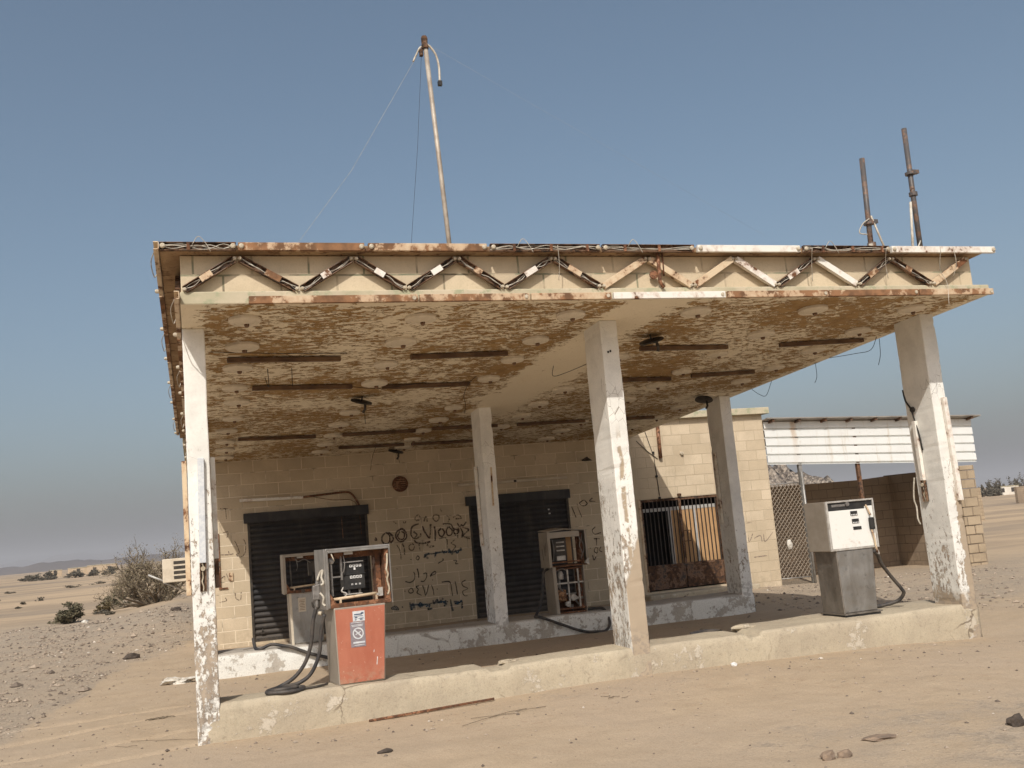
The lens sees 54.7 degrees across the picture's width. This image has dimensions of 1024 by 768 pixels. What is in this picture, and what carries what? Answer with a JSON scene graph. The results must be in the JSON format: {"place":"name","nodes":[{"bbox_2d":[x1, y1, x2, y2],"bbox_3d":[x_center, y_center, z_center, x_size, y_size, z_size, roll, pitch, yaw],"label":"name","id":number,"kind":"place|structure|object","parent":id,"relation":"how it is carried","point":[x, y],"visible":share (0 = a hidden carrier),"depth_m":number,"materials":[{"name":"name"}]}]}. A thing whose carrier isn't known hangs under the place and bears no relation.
{"place":"outdoors","nodes":[
{"label":"outdoors","id":0,"kind":"place"},
{"bbox_2d":[0,552,190,575],"bbox_3d":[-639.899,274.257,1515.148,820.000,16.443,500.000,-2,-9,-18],"label":"hills","id":1,"kind":"structure","parent":0,"point":[45,567],"depth_m":1369.23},
{"bbox_2d":[0,550,190,567],"bbox_3d":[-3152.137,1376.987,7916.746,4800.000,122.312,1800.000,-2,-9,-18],"label":"hills","id":2,"kind":"structure","parent":0,"point":[73,556],"depth_m":7457.27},
{"bbox_2d":[0,484,1023,767],"bbox_3d":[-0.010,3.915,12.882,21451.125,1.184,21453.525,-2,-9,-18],"label":"ground","id":3,"kind":"structure","parent":0,"point":[734,702],"depth_m":10.06,"materials":[{"name":"beige sand"}]},
{"bbox_2d":[17,573,43,581],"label":"thicket","id":4,"kind":"object","parent":3,"relation":"on","point":[35,577],"visible":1,"depth_m":221.06,"materials":[{"name":"green plant"}]},
{"bbox_2d":[40,570,57,579],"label":"thicket","id":5,"kind":"object","parent":3,"relation":"on","point":[48,575],"visible":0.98,"depth_m":226.12,"materials":[{"name":"green plant"}]},
{"bbox_2d":[51,569,61,576],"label":"house","id":6,"kind":"structure","parent":3,"relation":"on","point":[59,572],"depth_m":267.29,"materials":[{"name":"beige concrete"}]},
{"bbox_2d":[47,601,84,623],"bbox_3d":[-13.809,7.109,30.664,1.139,0.781,1.338,-2,-9,-18],"label":"desert bush","id":7,"kind":"object","parent":3,"relation":"on","point":[73,613],"visible":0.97,"depth_m":30.55,"materials":[{"name":"green plant"}]},
{"bbox_2d":[64,570,85,577],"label":"thicket","id":8,"kind":"object","parent":3,"relation":"on","point":[77,573],"visible":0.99,"depth_m":225.38,"materials":[{"name":"green plant"}]},
{"bbox_2d":[67,567,86,573],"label":"house","id":9,"kind":"structure","parent":3,"relation":"on","point":[84,569],"depth_m":269.84,"materials":[{"name":"beige concrete"}]},
{"bbox_2d":[87,569,99,575],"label":"thicket","id":10,"kind":"object","parent":3,"relation":"on","point":[93,572],"visible":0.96,"depth_m":227.32,"materials":[{"name":"green plant"}]},
{"bbox_2d":[91,609,107,614],"bbox_3d":[-14.457,7.998,34.790,0.541,0.201,0.393,-5,-8,1],"label":"shrub","id":11,"kind":"object","parent":3,"relation":"on","point":[100,612],"visible":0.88,"depth_m":34.73,"materials":[{"name":"plant"}]},
{"bbox_2d":[87,563,116,573],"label":"house","id":12,"kind":"structure","parent":3,"relation":"on","point":[98,567],"depth_m":271.35,"materials":[{"name":"beige concrete"}]},
{"bbox_2d":[93,601,111,611],"bbox_3d":[-14.783,8.092,36.075,0.744,0.527,0.787,-10,-9,29],"label":"desert bush","id":13,"kind":"object","parent":3,"relation":"on","point":[107,605],"visible":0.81,"depth_m":35.91,"materials":[{"name":"green plant"}]},
{"bbox_2d":[103,611,115,614],"bbox_3d":[-13.673,7.785,33.654,0.431,0.188,0.485,-2,-9,-18],"label":"shrub","id":14,"kind":"object","parent":3,"relation":"on","point":[109,613],"visible":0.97,"depth_m":33.53,"materials":[{"name":"green plant"}]},
{"bbox_2d":[101,566,117,574],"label":"thicket","id":15,"kind":"object","parent":3,"relation":"on","point":[111,569],"visible":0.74,"depth_m":229.43,"materials":[{"name":"green plant"}]},
{"bbox_2d":[101,587,131,607],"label":"desert bush","id":16,"kind":"object","parent":3,"relation":"on","point":[108,598],"visible":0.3,"depth_m":47.30,"materials":[{"name":"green plant"}]},
{"bbox_2d":[122,653,139,659],"bbox_3d":[-7.364,5.291,19.167,0.328,0.170,0.220,-2,-9,-18],"label":"stone","id":17,"kind":"object","parent":3,"relation":"on","point":[128,656],"visible":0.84,"depth_m":19.09,"materials":[{"name":"grey stone"}]},
{"bbox_2d":[91,533,191,609],"bbox_3d":[-13.630,6.972,37.079,3.975,2.778,4.243,-4,-8,-9],"label":"thorn tree","id":18,"kind":"object","parent":3,"relation":"on","point":[130,577],"visible":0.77,"depth_m":36.64,"materials":[{"name":"green plant"}]},
{"bbox_2d":[115,739,181,746],"bbox_3d":[-3.581,3.628,10.038,0.823,0.024,0.229,-6,-8,4],"label":"dry stick","id":19,"kind":"object","parent":3,"relation":"on","point":[147,740],"visible":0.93,"depth_m":10.12,"materials":[{"name":"brown wood"}]},
{"bbox_2d":[145,715,175,720],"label":"dead twigs","id":20,"kind":"object","parent":3,"relation":"on","point":[159,717],"visible":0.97,"depth_m":11.56,"materials":[{"name":"brown wood"}]},
{"bbox_2d":[170,607,181,610],"bbox_3d":[-9.643,6.455,28.431,0.304,0.131,0.208,-2,-9,-18],"label":"stone","id":21,"kind":"object","parent":3,"relation":"on","point":[175,608],"visible":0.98,"depth_m":28.37,"materials":[{"name":"grey stone"}]},
{"bbox_2d":[160,676,195,684],"bbox_3d":[-4.934,4.413,14.764,0.595,0.130,0.280,-2,-9,-18],"label":"plastic bag","id":22,"kind":"object","parent":3,"relation":"on","point":[173,680],"visible":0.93,"depth_m":14.68,"materials":[{"name":"white plastic"}]},
{"bbox_2d":[377,748,392,753],"bbox_3d":[-1.098,3.183,8.589,0.144,0.044,0.078,-2,-9,-18],"label":"stone","id":23,"kind":"object","parent":3,"relation":"on","point":[386,750],"visible":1,"depth_m":8.56,"materials":[{"name":"grey stone"}]},
{"bbox_2d":[369,698,494,721],"bbox_3d":[-0.827,3.405,10.364,1.350,0.064,0.026,-2,-9,-18],"label":"rusty bar","id":24,"kind":"object","parent":3,"relation":"on","point":[429,710],"visible":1,"depth_m":10.35,"materials":[{"name":"brown metal"}]},
{"bbox_2d":[182,407,781,648],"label":"block building","id":25,"kind":"structure","parent":3,"relation":"on","point":[416,511],"depth_m":21.45,"materials":[{"name":"beige brick"}]},
{"bbox_2d":[148,557,191,591],"bbox_3d":[-7.080,4.041,20.601,0.906,0.806,0.554,-2,-9,-18],"label":"air conditioner","id":26,"kind":"object","parent":25,"relation":"attached to","point":[173,570],"visible":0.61,"depth_m":20.39,"materials":[{"name":"grey metal"}]},
{"bbox_2d":[218,591,755,678],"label":"concrete kerb","id":27,"kind":"structure","parent":3,"relation":"on","point":[241,662],"depth_m":16.38,"materials":[{"name":"white concrete"}]},
{"bbox_2d":[252,552,329,658],"bbox_3d":[-3.458,3.590,15.795,1.383,1.739,0.926,-2,-9,-18],"label":"fuel pump","id":28,"kind":"object","parent":27,"relation":"on","point":[300,609],"visible":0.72,"depth_m":15.83,"materials":[{"name":"silver metal"}]},
{"bbox_2d":[534,528,610,632],"bbox_3d":[0.910,3.395,17.103,1.369,1.824,0.744,-2,-9,-18],"label":"fuel pump","id":29,"kind":"object","parent":27,"relation":"on","point":[560,601],"visible":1,"depth_m":17.14,"materials":[{"name":"metal"}]},
{"bbox_2d":[463,706,545,725],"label":"dead twigs","id":30,"kind":"object","parent":3,"relation":"on","point":[502,714],"visible":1,"depth_m":9.73,"materials":[{"name":"brown wood"}]},
{"bbox_2d":[150,236,995,745],"bbox_3d":[-0.127,1.896,15.891,10.088,5.241,11.374,-2,-9,-18],"label":"forecourt canopy","id":31,"kind":"object","parent":3,"relation":"on","point":[274,350],"visible":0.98,"depth_m":12.17,"materials":[{"name":"paint"}]},
{"bbox_2d":[298,35,759,242],"bbox_3d":[0.066,-2.995,15.088,8.602,4.721,0.112,-2,-9,-18],"label":"antenna mast","id":32,"kind":"object","parent":31,"relation":"on","point":[425,46],"visible":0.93,"depth_m":14.83,"materials":[{"name":"white metal"}]},
{"bbox_2d":[859,158,884,245],"bbox_3d":[4.794,-2.277,13.273,0.521,1.563,0.145,-2,-9,-18],"label":"steel pipe","id":33,"kind":"object","parent":31,"relation":"on","point":[869,222],"visible":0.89,"depth_m":13.25,"materials":[{"name":"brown metal"}]},
{"bbox_2d":[901,128,922,245],"bbox_3d":[5.451,-2.530,13.529,0.349,2.023,0.140,-2,-9,-18],"label":"steel pipe","id":34,"kind":"object","parent":31,"relation":"on","point":[910,173],"visible":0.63,"depth_m":13.52,"materials":[{"name":"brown metal"}]},
{"bbox_2d":[208,600,982,743],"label":"concrete kerb","id":35,"kind":"structure","parent":3,"relation":"on","point":[252,715],"depth_m":11.09,"materials":[{"name":"beige concrete"}]},
{"bbox_2d":[265,544,392,694],"bbox_3d":[-1.990,2.490,10.605,1.388,1.420,0.508,-1,-9,-24],"label":"fuel pump","id":36,"kind":"object","parent":35,"relation":"on","point":[355,635],"visible":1,"depth_m":10.53,"materials":[{"name":"red paint"}]},
{"bbox_2d":[499,659,517,663],"bbox_3d":[-0.045,3.124,11.162,0.173,0.047,0.205,-12,-11,40],"label":"concrete chunk","id":37,"kind":"object","parent":35,"relation":"on","point":[504,661],"visible":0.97,"depth_m":11.12,"materials":[{"name":"beige concrete"}]},
{"bbox_2d":[690,629,722,634],"bbox_3d":[2.416,3.091,12.341,0.454,0.068,0.228,-2,-9,-18],"label":"rubber scrap","id":38,"kind":"object","parent":35,"relation":"on","point":[704,630],"visible":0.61,"depth_m":12.30,"materials":[{"name":"black rubber"}]},
{"bbox_2d":[730,623,754,630],"bbox_3d":[2.883,3.044,12.400,0.365,0.077,0.209,-2,-9,-18],"label":"concrete chunk","id":39,"kind":"object","parent":35,"relation":"on","point":[738,627],"visible":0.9,"depth_m":12.34,"materials":[{"name":"beige concrete"}]},
{"bbox_2d":[804,498,905,617],"bbox_3d":[4.570,2.242,12.958,1.209,1.460,0.545,-2,-9,-18],"label":"fuel pump","id":40,"kind":"object","parent":35,"relation":"on","point":[843,539],"visible":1,"depth_m":12.71,"materials":[{"name":"grey metal"}]},
{"bbox_2d":[770,472,816,582],"bbox_3d":[6.762,3.547,23.901,0.947,2.800,0.124,-2,-9,-18],"label":"chain link fence","id":41,"kind":"object","parent":3,"relation":"on","point":[812,555],"visible":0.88,"depth_m":23.94,"materials":[{"name":"metal"}]},
{"bbox_2d":[787,540,792,548],"bbox_3d":[6.682,3.856,23.822,0.150,0.243,0.061,-2,-9,-18],"label":"plastic bag","id":42,"kind":"object","parent":41,"relation":"attached to","point":[789,544],"visible":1,"depth_m":23.80,"materials":[{"name":"white plastic"}]},
{"bbox_2d":[820,750,835,760],"bbox_3d":[2.282,2.689,7.161,0.104,0.081,0.095,-5,-8,-1],"label":"stone","id":43,"kind":"object","parent":3,"relation":"on","point":[827,755],"visible":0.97,"depth_m":7.13,"materials":[{"name":"beige stone"}]},
{"bbox_2d":[837,749,852,757],"bbox_3d":[2.413,2.689,7.185,0.124,0.076,0.076,-2,-9,-18],"label":"stone","id":44,"kind":"object","parent":3,"relation":"on","point":[846,753],"visible":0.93,"depth_m":7.16,"materials":[{"name":"beige stone"}]},
{"bbox_2d":[762,415,980,582],"bbox_3d":[8.866,3.103,26.125,6.360,4.350,3.320,-2,-9,-18],"label":"carport","id":45,"kind":"object","parent":3,"relation":"on","point":[855,440],"visible":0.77,"depth_m":24.73,"materials":[{"name":"white metal"}]},
{"bbox_2d":[861,734,895,741],"bbox_3d":[2.848,2.744,7.686,0.296,0.040,0.162,-2,-9,-18],"label":"stone","id":46,"kind":"object","parent":3,"relation":"on","point":[877,737],"visible":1,"depth_m":7.65,"materials":[{"name":"brown stone"}]},
{"bbox_2d":[770,465,987,577],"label":"yard wall","id":47,"kind":"structure","parent":3,"relation":"on","point":[900,531],"depth_m":27.52,"materials":[{"name":"beige brick"}]},
{"bbox_2d":[967,487,984,520],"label":"block pier","id":48,"kind":"structure","parent":3,"relation":"on","point":[980,504],"depth_m":67.19,"materials":[{"name":"beige concrete"}]},
{"bbox_2d":[980,484,987,496],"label":"horizon tree","id":49,"kind":"object","parent":3,"relation":"on","point":[983,492],"visible":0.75,"depth_m":223.63,"materials":[{"name":"green plant"}]},
{"bbox_2d":[985,480,994,495],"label":"horizon tree","id":50,"kind":"object","parent":3,"relation":"on","point":[988,485],"visible":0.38,"depth_m":239.50,"materials":[{"name":"green plant"}]},
{"bbox_2d":[985,487,996,496],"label":"horizon tree","id":51,"kind":"object","parent":3,"relation":"on","point":[991,492],"visible":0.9,"depth_m":225.14,"materials":[{"name":"green plant"}]},
{"bbox_2d":[992,488,1001,495],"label":"horizon tree","id":52,"kind":"object","parent":3,"relation":"on","point":[998,493],"visible":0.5,"depth_m":226.73,"materials":[{"name":"plant"}]},
{"bbox_2d":[993,483,1002,494],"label":"horizon tree","id":53,"kind":"object","parent":3,"relation":"on","point":[997,487],"visible":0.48,"depth_m":231.32,"materials":[{"name":"green plant"}]},
{"bbox_2d":[990,478,1007,485],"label":"horizon tree","id":54,"kind":"object","parent":3,"relation":"on","point":[997,481],"visible":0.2,"depth_m":240.98,"materials":[{"name":"plant"}]},
{"bbox_2d":[1000,485,1018,494],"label":"house","id":55,"kind":"structure","parent":3,"relation":"on","point":[1007,490],"depth_m":230.58,"materials":[{"name":"white concrete"}]},
{"bbox_2d":[1006,476,1022,485],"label":"horizon tree","id":56,"kind":"object","parent":3,"relation":"on","point":[1016,482],"visible":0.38,"depth_m":240.80,"materials":[{"name":"green plant"}]},
{"bbox_2d":[1006,713,1023,726],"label":"stone","id":57,"kind":"object","parent":3,"relation":"on","point":[1016,720],"visible":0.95,"depth_m":7.63,"materials":[{"name":"grey stone"}]},
{"bbox_2d":[1014,486,1023,502],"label":"block wall","id":58,"kind":"structure","parent":3,"relation":"on","point":[1019,494],"depth_m":115.19,"materials":[{"name":"beige concrete"}]},
{"bbox_2d":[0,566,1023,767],"bbox_3d":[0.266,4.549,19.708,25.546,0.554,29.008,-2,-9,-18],"label":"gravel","id":59,"kind":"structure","parent":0,"point":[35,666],"depth_m":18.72,"materials":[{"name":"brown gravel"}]},
{"bbox_2d":[0,0,1023,564],"label":"sky","id":60,"kind":"structure","parent":0,"point":[126,126],"materials":[{"name":"blue"}]},
{"bbox_2d":[767,464,833,486],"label":"hill","id":61,"kind":"structure","parent":0,"point":[778,474],"depth_m":148.50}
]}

